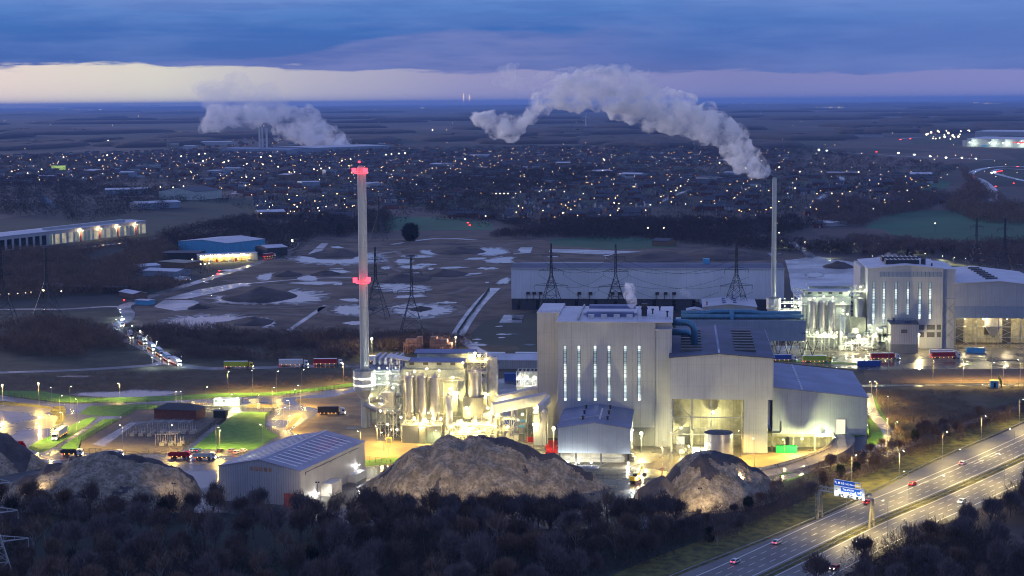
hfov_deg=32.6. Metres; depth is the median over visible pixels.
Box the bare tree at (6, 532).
[0,518,12,557]
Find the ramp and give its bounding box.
[762,435,854,475]
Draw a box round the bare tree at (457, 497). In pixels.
[442,489,462,521]
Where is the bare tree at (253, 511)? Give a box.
[237,502,266,538]
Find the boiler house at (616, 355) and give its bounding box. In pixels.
[537,303,672,446]
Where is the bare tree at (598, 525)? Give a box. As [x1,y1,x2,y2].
[587,512,609,539]
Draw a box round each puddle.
[221,269,242,271]
[392,305,411,307]
[416,263,435,265]
[477,267,498,269]
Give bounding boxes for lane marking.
[697,435,1021,575]
[716,443,1014,573]
[726,444,1022,575]
[740,451,1017,575]
[753,453,1023,575]
[776,461,1023,575]
[804,472,1020,574]
[830,485,1016,575]
[900,439,1022,492]
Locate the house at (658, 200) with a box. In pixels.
[656,198,662,203]
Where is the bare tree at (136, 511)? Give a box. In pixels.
[122,497,158,530]
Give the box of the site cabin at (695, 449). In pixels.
[692,446,699,453]
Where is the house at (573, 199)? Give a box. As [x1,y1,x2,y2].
[571,196,576,201]
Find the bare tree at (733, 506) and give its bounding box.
[729,502,739,516]
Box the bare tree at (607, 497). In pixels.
[594,483,616,522]
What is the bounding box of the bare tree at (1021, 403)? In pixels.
[1017,400,1023,411]
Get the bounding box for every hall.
[105,187,147,194]
[130,200,180,208]
[159,186,221,199]
[254,209,285,217]
[371,352,404,423]
[557,404,633,465]
[669,325,774,453]
[810,220,846,226]
[953,266,1023,347]
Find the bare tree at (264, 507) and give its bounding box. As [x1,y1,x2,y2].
[255,498,271,531]
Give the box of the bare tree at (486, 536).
[460,528,494,569]
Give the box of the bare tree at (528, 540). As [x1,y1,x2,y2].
[516,531,542,560]
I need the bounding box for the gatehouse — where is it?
[209,397,245,406]
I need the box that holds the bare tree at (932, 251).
[929,247,935,257]
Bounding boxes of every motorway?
[678,424,1023,575]
[774,461,1023,575]
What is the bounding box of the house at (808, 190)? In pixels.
[795,188,809,193]
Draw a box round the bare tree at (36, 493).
[27,487,55,504]
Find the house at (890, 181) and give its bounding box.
[881,179,894,184]
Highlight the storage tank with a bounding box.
[704,430,733,454]
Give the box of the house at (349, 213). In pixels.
[345,212,353,216]
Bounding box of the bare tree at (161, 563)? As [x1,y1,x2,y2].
[145,546,174,575]
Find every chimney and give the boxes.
[259,126,260,147]
[261,127,263,147]
[266,128,267,147]
[353,166,375,427]
[766,177,780,344]
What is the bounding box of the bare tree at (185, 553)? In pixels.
[170,543,188,569]
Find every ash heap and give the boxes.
[0,433,47,475]
[1,451,202,515]
[357,434,616,502]
[635,475,677,516]
[666,450,780,512]
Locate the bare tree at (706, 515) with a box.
[700,512,711,520]
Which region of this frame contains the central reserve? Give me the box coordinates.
[759,455,1023,575]
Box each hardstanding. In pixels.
[154,300,198,310]
[166,283,251,298]
[309,243,327,253]
[499,315,523,322]
[514,247,532,253]
[549,249,637,253]
[785,256,853,300]
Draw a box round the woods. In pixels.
[0,102,1023,150]
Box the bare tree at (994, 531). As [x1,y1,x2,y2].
[980,518,1009,544]
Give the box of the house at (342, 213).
[329,211,344,217]
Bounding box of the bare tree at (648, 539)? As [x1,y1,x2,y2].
[636,529,661,561]
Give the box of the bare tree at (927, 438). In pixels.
[919,432,935,451]
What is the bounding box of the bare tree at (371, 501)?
[358,498,381,525]
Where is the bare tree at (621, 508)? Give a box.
[609,499,634,517]
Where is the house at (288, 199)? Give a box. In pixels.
[286,197,300,202]
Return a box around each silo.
[404,372,415,425]
[417,373,428,426]
[430,373,440,425]
[463,367,485,435]
[487,354,497,431]
[533,409,547,444]
[808,299,816,348]
[818,299,826,349]
[827,299,835,348]
[850,296,865,345]
[861,287,864,334]
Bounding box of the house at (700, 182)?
[697,181,709,186]
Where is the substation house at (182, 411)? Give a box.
[154,403,205,419]
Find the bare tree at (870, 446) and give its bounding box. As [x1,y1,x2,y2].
[864,443,875,453]
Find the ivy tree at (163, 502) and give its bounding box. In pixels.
[156,495,171,527]
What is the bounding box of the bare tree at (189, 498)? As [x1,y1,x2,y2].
[181,490,203,508]
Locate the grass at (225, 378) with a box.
[0,366,352,390]
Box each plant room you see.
[478,378,487,431]
[483,356,498,394]
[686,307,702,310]
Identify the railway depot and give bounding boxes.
[0,219,145,250]
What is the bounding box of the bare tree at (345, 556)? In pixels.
[327,538,361,575]
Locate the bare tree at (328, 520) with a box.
[322,516,339,533]
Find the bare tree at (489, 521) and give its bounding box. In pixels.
[482,505,509,549]
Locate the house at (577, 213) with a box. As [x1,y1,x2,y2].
[568,210,585,217]
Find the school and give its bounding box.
[827,172,858,175]
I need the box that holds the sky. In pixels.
[0,0,1023,107]
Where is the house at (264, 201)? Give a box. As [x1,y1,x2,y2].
[262,199,269,205]
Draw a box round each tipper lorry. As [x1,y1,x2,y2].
[60,448,83,455]
[102,449,123,454]
[168,451,190,458]
[193,452,215,459]
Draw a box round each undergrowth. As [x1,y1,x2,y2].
[0,483,704,575]
[829,476,1023,575]
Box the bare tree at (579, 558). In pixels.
[563,543,590,575]
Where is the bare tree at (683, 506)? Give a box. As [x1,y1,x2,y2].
[661,495,688,524]
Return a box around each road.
[0,306,117,309]
[0,362,162,373]
[93,423,135,445]
[107,238,371,369]
[378,424,399,439]
[662,190,686,201]
[790,242,814,259]
[794,149,991,159]
[805,176,844,208]
[862,384,1023,386]
[968,166,1023,202]
[990,169,1023,180]
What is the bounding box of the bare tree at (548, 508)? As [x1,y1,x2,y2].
[536,503,562,531]
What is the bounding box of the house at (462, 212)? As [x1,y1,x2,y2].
[447,210,464,217]
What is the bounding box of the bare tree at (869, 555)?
[858,548,876,575]
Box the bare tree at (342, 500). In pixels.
[327,491,346,512]
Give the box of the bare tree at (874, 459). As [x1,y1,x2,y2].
[866,453,881,467]
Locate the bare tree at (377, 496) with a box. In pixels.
[361,485,384,507]
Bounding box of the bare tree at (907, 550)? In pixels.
[900,544,920,562]
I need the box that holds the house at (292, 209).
[289,205,296,212]
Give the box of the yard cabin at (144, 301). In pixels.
[135,299,155,304]
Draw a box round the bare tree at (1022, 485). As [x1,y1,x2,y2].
[1016,477,1023,493]
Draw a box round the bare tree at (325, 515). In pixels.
[314,506,340,524]
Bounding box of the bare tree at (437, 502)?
[425,494,451,512]
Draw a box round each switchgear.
[126,421,154,436]
[147,419,174,433]
[155,430,184,445]
[168,419,196,433]
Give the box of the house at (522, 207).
[520,205,526,210]
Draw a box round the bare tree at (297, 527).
[287,509,311,539]
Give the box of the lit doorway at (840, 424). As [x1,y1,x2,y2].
[836,419,844,433]
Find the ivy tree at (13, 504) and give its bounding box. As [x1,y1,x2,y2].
[2,493,20,514]
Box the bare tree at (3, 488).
[0,480,12,498]
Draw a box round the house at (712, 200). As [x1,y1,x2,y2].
[702,197,715,203]
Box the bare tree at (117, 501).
[102,494,126,514]
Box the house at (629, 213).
[623,212,641,217]
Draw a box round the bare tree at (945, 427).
[938,422,954,434]
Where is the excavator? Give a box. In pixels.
[629,466,645,483]
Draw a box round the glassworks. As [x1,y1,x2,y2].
[223,147,313,153]
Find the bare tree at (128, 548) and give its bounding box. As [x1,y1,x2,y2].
[117,535,145,562]
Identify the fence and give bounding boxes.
[8,383,348,404]
[29,446,76,453]
[79,406,136,447]
[83,448,176,453]
[137,405,214,412]
[148,400,273,411]
[183,410,227,448]
[198,450,246,456]
[265,408,279,435]
[365,456,395,464]
[457,287,489,333]
[592,472,664,478]
[862,379,982,384]
[902,399,1023,438]
[998,373,1023,387]
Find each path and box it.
[771,393,895,481]
[834,406,1023,476]
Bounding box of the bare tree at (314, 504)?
[299,496,333,532]
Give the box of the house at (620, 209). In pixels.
[616,207,627,212]
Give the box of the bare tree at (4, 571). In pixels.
[0,562,22,575]
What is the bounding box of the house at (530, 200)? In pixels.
[524,198,532,203]
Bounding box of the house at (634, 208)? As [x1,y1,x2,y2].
[625,207,642,211]
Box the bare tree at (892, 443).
[887,434,899,450]
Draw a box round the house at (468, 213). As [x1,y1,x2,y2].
[465,211,481,217]
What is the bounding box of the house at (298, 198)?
[294,197,306,203]
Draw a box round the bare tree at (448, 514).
[436,503,461,529]
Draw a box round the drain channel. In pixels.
[287,305,325,330]
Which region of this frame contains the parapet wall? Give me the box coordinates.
[757,432,834,469]
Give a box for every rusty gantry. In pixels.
[403,336,422,353]
[430,336,452,348]
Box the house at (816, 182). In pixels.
[812,180,825,185]
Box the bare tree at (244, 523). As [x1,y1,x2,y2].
[230,512,254,534]
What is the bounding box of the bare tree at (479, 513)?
[469,506,497,530]
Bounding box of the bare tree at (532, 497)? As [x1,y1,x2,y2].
[516,490,540,521]
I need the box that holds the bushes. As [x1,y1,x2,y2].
[646,402,1023,544]
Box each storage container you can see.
[504,372,517,380]
[519,425,524,433]
[520,420,527,427]
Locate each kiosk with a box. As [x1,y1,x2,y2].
[213,409,227,417]
[989,380,998,387]
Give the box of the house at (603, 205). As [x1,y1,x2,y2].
[599,202,608,209]
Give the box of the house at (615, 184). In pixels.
[610,182,622,186]
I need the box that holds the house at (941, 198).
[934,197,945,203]
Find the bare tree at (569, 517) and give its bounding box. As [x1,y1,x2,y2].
[554,506,585,540]
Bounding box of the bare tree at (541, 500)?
[536,496,545,526]
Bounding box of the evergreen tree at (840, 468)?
[835,463,845,476]
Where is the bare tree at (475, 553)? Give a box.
[455,530,492,573]
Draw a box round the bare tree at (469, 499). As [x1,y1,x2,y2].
[460,490,483,511]
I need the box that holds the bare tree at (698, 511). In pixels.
[692,505,701,516]
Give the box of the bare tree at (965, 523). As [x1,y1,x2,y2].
[945,514,975,546]
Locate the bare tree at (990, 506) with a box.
[978,494,1003,526]
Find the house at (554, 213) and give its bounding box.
[548,210,556,217]
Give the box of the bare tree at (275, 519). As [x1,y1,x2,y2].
[258,499,295,552]
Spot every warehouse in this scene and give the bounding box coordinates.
[178,235,264,252]
[268,144,389,152]
[511,258,784,310]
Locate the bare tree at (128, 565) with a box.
[115,553,136,575]
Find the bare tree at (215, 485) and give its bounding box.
[207,479,225,512]
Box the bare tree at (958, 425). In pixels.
[950,420,964,436]
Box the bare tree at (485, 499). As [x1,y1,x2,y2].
[473,493,494,512]
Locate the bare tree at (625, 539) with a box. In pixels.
[606,526,641,566]
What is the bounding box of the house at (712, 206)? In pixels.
[708,203,723,210]
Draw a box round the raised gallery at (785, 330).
[676,317,817,354]
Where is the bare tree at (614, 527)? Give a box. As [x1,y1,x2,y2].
[601,517,625,556]
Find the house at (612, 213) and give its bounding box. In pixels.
[607,212,622,219]
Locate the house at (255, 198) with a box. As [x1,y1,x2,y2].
[252,196,259,201]
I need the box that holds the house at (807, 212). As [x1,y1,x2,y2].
[803,208,811,215]
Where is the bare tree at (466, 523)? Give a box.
[453,514,480,538]
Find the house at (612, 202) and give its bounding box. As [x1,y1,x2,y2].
[608,200,615,206]
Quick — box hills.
[0,103,1023,117]
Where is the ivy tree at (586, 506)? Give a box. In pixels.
[582,500,595,532]
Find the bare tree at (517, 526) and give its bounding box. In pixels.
[503,515,534,550]
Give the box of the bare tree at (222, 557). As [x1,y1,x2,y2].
[202,543,240,575]
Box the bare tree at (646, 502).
[639,488,660,519]
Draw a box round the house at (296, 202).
[289,200,302,205]
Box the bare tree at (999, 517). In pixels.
[991,508,1007,524]
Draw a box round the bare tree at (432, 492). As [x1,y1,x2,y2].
[418,485,442,515]
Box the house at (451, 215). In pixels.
[448,211,455,218]
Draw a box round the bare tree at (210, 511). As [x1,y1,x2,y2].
[200,503,219,543]
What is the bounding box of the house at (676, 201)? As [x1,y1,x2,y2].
[673,198,678,204]
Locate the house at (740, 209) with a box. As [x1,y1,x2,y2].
[737,205,750,212]
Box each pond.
[79,390,175,396]
[166,316,241,328]
[217,291,327,303]
[258,273,271,279]
[286,253,383,263]
[290,281,338,284]
[297,275,316,280]
[332,270,348,272]
[335,306,358,314]
[339,299,358,300]
[344,321,359,324]
[378,283,426,291]
[392,304,451,316]
[397,259,409,262]
[397,295,423,297]
[400,265,423,268]
[401,255,431,257]
[420,250,434,254]
[440,267,466,268]
[479,248,506,254]
[483,257,512,262]
[498,277,508,283]
[807,273,822,276]
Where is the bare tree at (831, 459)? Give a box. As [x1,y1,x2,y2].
[823,453,837,469]
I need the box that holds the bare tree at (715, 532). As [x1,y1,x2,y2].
[710,524,723,546]
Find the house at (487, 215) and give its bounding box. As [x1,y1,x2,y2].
[478,212,495,219]
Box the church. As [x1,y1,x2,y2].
[166,138,178,147]
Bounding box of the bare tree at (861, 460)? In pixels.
[855,457,864,464]
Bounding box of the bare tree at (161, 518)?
[143,507,175,531]
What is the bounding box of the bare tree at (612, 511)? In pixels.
[607,502,623,520]
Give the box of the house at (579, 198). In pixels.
[569,195,581,201]
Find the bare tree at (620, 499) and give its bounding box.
[612,492,624,506]
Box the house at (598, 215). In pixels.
[587,214,604,221]
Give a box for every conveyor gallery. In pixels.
[491,392,546,441]
[494,385,537,434]
[537,395,549,443]
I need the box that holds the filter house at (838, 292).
[792,283,852,347]
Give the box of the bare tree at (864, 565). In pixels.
[852,554,874,575]
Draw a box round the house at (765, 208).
[753,206,767,212]
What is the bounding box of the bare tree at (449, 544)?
[436,526,466,565]
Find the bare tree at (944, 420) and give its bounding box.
[939,418,947,423]
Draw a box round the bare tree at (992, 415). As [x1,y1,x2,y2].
[988,410,996,425]
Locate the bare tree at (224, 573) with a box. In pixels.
[216,566,236,575]
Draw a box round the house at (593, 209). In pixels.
[585,207,602,213]
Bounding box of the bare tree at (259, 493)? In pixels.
[244,485,269,505]
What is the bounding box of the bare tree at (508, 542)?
[493,530,521,557]
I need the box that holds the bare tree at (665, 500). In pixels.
[651,485,679,516]
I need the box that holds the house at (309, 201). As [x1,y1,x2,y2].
[305,199,311,205]
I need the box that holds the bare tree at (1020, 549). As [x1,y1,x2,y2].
[1012,542,1023,563]
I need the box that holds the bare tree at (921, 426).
[915,422,928,436]
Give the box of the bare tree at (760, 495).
[755,492,765,500]
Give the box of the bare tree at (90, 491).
[74,479,101,516]
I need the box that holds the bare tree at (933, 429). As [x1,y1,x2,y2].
[926,425,940,436]
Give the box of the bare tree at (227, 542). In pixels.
[220,529,248,562]
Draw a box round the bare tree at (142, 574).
[128,570,150,575]
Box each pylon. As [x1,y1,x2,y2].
[0,243,19,321]
[0,479,28,574]
[31,248,63,321]
[368,196,388,240]
[368,247,392,319]
[392,257,430,343]
[537,243,567,307]
[598,245,630,303]
[722,239,752,299]
[746,199,765,240]
[964,218,988,267]
[990,218,1016,270]
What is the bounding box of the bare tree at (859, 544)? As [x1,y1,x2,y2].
[848,532,875,555]
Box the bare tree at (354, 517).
[340,506,370,540]
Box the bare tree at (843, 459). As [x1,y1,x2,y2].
[839,456,845,464]
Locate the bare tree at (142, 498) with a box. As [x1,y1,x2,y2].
[130,493,149,507]
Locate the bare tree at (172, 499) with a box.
[157,492,180,513]
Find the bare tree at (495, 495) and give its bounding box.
[482,486,510,517]
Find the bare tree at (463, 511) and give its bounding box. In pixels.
[458,505,472,518]
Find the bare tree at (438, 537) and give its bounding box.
[428,527,459,557]
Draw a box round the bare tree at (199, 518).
[190,509,212,548]
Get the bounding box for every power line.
[601,291,715,303]
[628,275,747,288]
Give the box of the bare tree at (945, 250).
[940,246,949,253]
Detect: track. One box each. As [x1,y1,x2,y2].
[156,313,336,332]
[158,302,358,313]
[191,285,329,307]
[220,270,477,284]
[283,248,381,257]
[317,304,373,315]
[373,302,467,317]
[382,254,494,278]
[394,245,519,258]
[395,238,472,243]
[398,286,475,294]
[441,335,487,353]
[452,288,499,336]
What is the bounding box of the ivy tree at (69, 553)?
[64,545,79,573]
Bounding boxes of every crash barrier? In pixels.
[670,421,1023,575]
[756,454,1023,575]
[761,434,837,468]
[765,457,1023,575]
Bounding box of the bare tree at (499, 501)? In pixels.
[489,494,506,527]
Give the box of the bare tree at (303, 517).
[288,504,319,541]
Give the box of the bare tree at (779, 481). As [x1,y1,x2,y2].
[769,475,783,491]
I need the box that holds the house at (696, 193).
[687,189,698,195]
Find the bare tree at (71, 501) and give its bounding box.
[61,495,88,517]
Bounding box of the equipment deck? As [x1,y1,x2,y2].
[376,388,396,439]
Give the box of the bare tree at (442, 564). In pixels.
[420,550,449,575]
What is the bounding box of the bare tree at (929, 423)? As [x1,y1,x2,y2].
[919,419,932,433]
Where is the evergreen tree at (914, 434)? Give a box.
[910,430,919,441]
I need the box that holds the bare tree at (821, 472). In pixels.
[818,469,828,475]
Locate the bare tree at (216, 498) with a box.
[200,487,226,515]
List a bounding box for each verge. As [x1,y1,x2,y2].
[0,383,352,401]
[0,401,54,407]
[285,414,301,429]
[611,406,1023,575]
[776,360,856,364]
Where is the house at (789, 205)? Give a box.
[786,202,792,207]
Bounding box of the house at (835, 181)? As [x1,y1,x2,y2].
[833,180,846,184]
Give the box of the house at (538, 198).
[536,196,543,201]
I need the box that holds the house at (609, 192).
[601,190,614,193]
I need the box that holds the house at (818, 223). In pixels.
[814,219,823,227]
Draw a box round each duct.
[346,392,401,429]
[672,319,697,344]
[681,309,803,319]
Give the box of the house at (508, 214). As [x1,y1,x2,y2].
[502,212,511,219]
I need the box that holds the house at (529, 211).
[524,208,531,214]
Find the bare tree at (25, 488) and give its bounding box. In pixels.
[18,479,41,501]
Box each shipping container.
[776,445,796,452]
[857,360,880,365]
[966,347,984,352]
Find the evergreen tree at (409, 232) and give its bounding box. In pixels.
[400,222,419,240]
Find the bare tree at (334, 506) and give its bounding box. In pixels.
[327,496,343,515]
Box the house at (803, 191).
[800,189,806,194]
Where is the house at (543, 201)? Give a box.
[540,199,555,205]
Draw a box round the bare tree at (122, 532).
[110,520,135,545]
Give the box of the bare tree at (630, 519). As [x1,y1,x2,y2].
[613,510,644,533]
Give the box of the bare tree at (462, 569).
[441,558,477,575]
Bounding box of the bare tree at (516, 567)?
[494,555,519,573]
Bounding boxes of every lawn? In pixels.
[28,417,96,451]
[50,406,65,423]
[60,419,118,448]
[81,404,158,415]
[193,412,277,448]
[365,457,397,466]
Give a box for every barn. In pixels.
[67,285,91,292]
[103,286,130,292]
[909,172,931,174]
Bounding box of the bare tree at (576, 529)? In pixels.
[565,521,584,549]
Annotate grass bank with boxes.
[780,391,886,480]
[837,419,869,436]
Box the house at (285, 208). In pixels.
[271,205,287,212]
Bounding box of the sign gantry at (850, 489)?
[815,479,874,527]
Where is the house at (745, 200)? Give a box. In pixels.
[736,197,751,203]
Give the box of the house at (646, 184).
[637,182,649,186]
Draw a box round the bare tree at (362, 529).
[350,519,377,541]
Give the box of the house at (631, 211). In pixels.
[623,209,640,212]
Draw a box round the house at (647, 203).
[644,200,651,206]
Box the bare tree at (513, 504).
[502,492,526,518]
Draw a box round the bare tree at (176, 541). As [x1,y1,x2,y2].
[165,535,184,564]
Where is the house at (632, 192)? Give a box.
[627,189,641,195]
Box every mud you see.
[71,389,181,397]
[158,313,253,327]
[203,288,330,304]
[255,272,274,281]
[262,317,275,327]
[279,251,396,265]
[289,281,341,284]
[331,304,359,316]
[374,283,431,293]
[386,302,455,321]
[394,258,414,264]
[395,294,427,298]
[397,265,429,268]
[478,246,510,255]
[485,256,516,263]
[804,272,823,277]
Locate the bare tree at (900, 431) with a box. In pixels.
[894,426,905,439]
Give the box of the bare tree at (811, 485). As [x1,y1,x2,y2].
[804,481,817,494]
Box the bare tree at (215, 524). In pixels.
[197,505,235,549]
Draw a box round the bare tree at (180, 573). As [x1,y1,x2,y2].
[165,568,189,575]
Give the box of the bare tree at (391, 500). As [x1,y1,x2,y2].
[381,486,403,513]
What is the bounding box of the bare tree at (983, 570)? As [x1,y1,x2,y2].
[974,559,992,575]
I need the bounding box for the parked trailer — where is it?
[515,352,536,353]
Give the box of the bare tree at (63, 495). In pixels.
[54,487,76,514]
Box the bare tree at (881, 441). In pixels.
[877,437,885,449]
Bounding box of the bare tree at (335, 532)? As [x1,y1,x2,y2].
[322,512,358,551]
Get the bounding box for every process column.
[445,392,453,435]
[839,313,845,349]
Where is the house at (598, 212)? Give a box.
[586,211,600,216]
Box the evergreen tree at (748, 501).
[742,495,753,510]
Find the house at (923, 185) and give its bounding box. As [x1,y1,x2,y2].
[918,182,928,187]
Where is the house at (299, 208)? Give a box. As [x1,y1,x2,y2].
[295,205,301,210]
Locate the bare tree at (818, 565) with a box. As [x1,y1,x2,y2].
[801,551,839,575]
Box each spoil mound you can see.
[187,304,209,309]
[221,286,296,301]
[233,317,273,325]
[272,270,302,276]
[307,249,358,257]
[309,270,340,275]
[369,273,431,282]
[411,306,432,310]
[423,269,467,276]
[430,247,485,254]
[606,252,691,261]
[678,248,769,260]
[822,261,853,268]
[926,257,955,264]
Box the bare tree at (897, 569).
[881,560,910,575]
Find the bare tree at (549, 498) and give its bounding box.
[539,491,560,504]
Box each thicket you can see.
[0,308,134,357]
[124,319,369,360]
[369,326,473,351]
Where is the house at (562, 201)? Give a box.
[556,198,569,204]
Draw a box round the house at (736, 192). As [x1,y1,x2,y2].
[732,190,738,195]
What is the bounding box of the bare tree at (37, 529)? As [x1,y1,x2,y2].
[16,514,44,546]
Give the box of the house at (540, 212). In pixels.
[538,209,552,215]
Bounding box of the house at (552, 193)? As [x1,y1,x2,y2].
[549,190,554,196]
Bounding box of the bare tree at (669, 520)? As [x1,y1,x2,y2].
[660,512,675,540]
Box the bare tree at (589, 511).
[580,500,607,539]
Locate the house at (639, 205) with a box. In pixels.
[635,201,643,207]
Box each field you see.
[0,201,35,218]
[132,235,804,340]
[351,126,454,129]
[590,146,680,150]
[808,153,994,166]
[812,229,889,234]
[848,137,910,139]
[867,210,1023,240]
[917,180,949,189]
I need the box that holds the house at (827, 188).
[822,186,835,190]
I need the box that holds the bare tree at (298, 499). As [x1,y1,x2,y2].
[289,492,313,510]
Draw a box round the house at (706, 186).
[699,185,712,190]
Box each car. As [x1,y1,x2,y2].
[730,558,740,563]
[772,539,781,544]
[831,563,839,569]
[908,481,916,485]
[957,498,966,502]
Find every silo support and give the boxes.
[401,410,444,441]
[806,327,837,349]
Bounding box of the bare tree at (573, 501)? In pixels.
[558,485,589,512]
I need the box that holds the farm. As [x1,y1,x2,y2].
[848,134,883,136]
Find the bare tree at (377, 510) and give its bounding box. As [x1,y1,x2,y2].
[363,502,387,522]
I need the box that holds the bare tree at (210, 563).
[188,548,220,575]
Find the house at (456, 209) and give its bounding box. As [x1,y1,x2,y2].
[448,207,464,210]
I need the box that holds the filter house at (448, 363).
[387,349,477,436]
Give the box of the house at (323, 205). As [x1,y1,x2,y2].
[319,203,326,208]
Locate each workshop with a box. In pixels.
[133,263,160,271]
[142,268,190,276]
[701,296,756,310]
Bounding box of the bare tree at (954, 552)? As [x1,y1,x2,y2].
[945,545,971,567]
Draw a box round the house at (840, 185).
[835,184,848,189]
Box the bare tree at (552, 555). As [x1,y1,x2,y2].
[535,542,571,575]
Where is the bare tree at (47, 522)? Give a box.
[35,512,51,540]
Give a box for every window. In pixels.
[0,240,4,249]
[7,239,11,249]
[14,238,18,247]
[21,237,25,246]
[28,237,32,246]
[35,236,39,245]
[42,235,46,244]
[49,234,52,244]
[55,234,59,243]
[62,233,65,242]
[68,232,72,241]
[75,232,78,240]
[82,231,85,240]
[88,230,91,239]
[94,229,97,238]
[106,228,109,237]
[112,227,115,236]
[124,226,127,234]
[130,225,133,234]
[142,224,145,232]
[563,345,566,400]
[577,345,580,400]
[593,345,596,400]
[607,345,610,400]
[623,345,626,400]
[637,345,640,400]
[672,300,675,309]
[872,281,874,323]
[882,282,884,323]
[894,282,897,313]
[906,282,909,313]
[918,282,920,319]
[928,282,931,319]
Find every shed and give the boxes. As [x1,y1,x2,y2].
[157,259,202,268]
[163,251,204,259]
[197,252,257,262]
[218,430,365,505]
[255,244,286,255]
[767,363,868,451]
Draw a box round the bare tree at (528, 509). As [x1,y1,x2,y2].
[519,500,541,525]
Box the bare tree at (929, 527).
[919,519,937,538]
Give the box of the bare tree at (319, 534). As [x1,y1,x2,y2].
[309,518,330,557]
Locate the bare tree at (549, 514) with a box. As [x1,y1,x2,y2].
[533,502,563,531]
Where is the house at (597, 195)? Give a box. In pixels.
[589,193,603,199]
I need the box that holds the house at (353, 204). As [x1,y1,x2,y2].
[343,201,356,207]
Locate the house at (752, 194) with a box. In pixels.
[745,192,759,197]
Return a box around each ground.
[0,100,1023,575]
[0,310,536,399]
[872,388,1023,450]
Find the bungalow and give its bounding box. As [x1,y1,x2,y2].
[118,289,146,298]
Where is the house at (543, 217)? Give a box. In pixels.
[538,214,546,221]
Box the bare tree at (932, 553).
[911,540,944,575]
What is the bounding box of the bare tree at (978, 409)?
[973,405,984,416]
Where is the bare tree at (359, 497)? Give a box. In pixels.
[351,485,372,504]
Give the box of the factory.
[201,141,235,144]
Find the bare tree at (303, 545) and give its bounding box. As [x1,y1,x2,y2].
[297,541,315,559]
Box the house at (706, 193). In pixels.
[699,190,714,195]
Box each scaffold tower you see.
[466,352,487,425]
[850,285,864,345]
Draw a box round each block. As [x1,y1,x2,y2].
[16,171,39,174]
[51,165,65,169]
[83,169,109,174]
[119,171,136,176]
[136,164,160,167]
[206,170,230,174]
[224,167,243,171]
[246,156,262,158]
[278,173,300,179]
[297,181,319,186]
[322,169,336,174]
[366,182,383,187]
[431,163,455,166]
[470,154,489,157]
[516,368,536,424]
[555,162,570,166]
[588,169,612,174]
[620,172,646,177]
[696,175,722,179]
[723,171,740,174]
[887,317,918,352]
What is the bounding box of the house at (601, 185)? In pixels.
[595,184,607,188]
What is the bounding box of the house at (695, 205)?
[692,203,707,210]
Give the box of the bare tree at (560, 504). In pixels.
[556,495,566,530]
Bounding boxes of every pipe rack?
[445,416,496,439]
[481,411,518,440]
[839,331,877,350]
[866,327,887,348]
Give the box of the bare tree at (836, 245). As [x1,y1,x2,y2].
[833,242,839,248]
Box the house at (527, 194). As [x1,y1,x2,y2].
[525,193,531,198]
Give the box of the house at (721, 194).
[713,193,727,198]
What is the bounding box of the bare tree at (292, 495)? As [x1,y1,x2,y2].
[286,488,305,504]
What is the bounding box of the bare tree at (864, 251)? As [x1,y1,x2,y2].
[861,248,868,257]
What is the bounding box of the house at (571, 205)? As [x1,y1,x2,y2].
[562,202,575,208]
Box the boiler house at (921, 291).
[853,252,955,348]
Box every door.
[662,441,667,446]
[784,436,800,446]
[879,343,885,347]
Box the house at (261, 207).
[256,205,270,209]
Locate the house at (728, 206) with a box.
[724,203,732,209]
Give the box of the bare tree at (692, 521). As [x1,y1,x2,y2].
[684,515,698,536]
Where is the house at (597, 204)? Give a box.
[594,201,601,207]
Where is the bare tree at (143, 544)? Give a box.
[131,531,168,573]
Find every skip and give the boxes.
[526,437,532,441]
[545,444,556,448]
[546,448,557,452]
[548,440,557,444]
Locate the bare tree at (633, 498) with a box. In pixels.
[620,493,645,515]
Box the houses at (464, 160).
[0,136,938,208]
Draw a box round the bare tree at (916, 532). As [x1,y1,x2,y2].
[900,517,921,544]
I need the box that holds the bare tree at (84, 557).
[68,548,101,575]
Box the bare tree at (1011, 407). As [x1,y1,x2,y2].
[1006,403,1014,413]
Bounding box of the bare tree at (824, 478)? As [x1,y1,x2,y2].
[818,474,830,485]
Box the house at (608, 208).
[604,205,612,212]
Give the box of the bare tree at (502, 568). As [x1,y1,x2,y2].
[487,556,516,575]
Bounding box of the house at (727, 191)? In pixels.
[716,190,730,194]
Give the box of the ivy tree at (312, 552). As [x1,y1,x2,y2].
[304,541,319,561]
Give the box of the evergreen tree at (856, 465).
[852,461,861,473]
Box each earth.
[291,392,383,443]
[365,440,430,465]
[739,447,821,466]
[864,369,1023,383]
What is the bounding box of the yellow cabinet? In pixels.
[386,437,391,442]
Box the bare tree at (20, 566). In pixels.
[1,556,29,575]
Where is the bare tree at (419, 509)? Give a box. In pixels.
[412,504,433,529]
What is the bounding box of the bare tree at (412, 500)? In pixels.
[397,487,420,514]
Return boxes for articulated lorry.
[52,425,67,440]
[120,318,124,326]
[138,335,146,343]
[147,341,155,350]
[155,347,163,355]
[162,352,170,360]
[170,356,180,365]
[174,276,190,281]
[224,361,253,367]
[263,253,275,257]
[279,359,307,365]
[313,358,342,365]
[318,406,345,414]
[369,355,375,362]
[774,354,796,361]
[802,355,831,362]
[870,352,899,359]
[929,349,957,355]
[931,351,960,358]
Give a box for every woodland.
[0,169,185,221]
[0,233,213,299]
[154,206,396,251]
[381,164,621,221]
[397,202,815,237]
[489,224,856,254]
[808,178,956,225]
[845,231,1023,268]
[939,166,1023,224]
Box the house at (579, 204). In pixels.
[577,201,586,208]
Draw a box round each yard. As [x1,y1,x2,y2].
[0,387,780,528]
[380,378,822,474]
[773,344,1023,369]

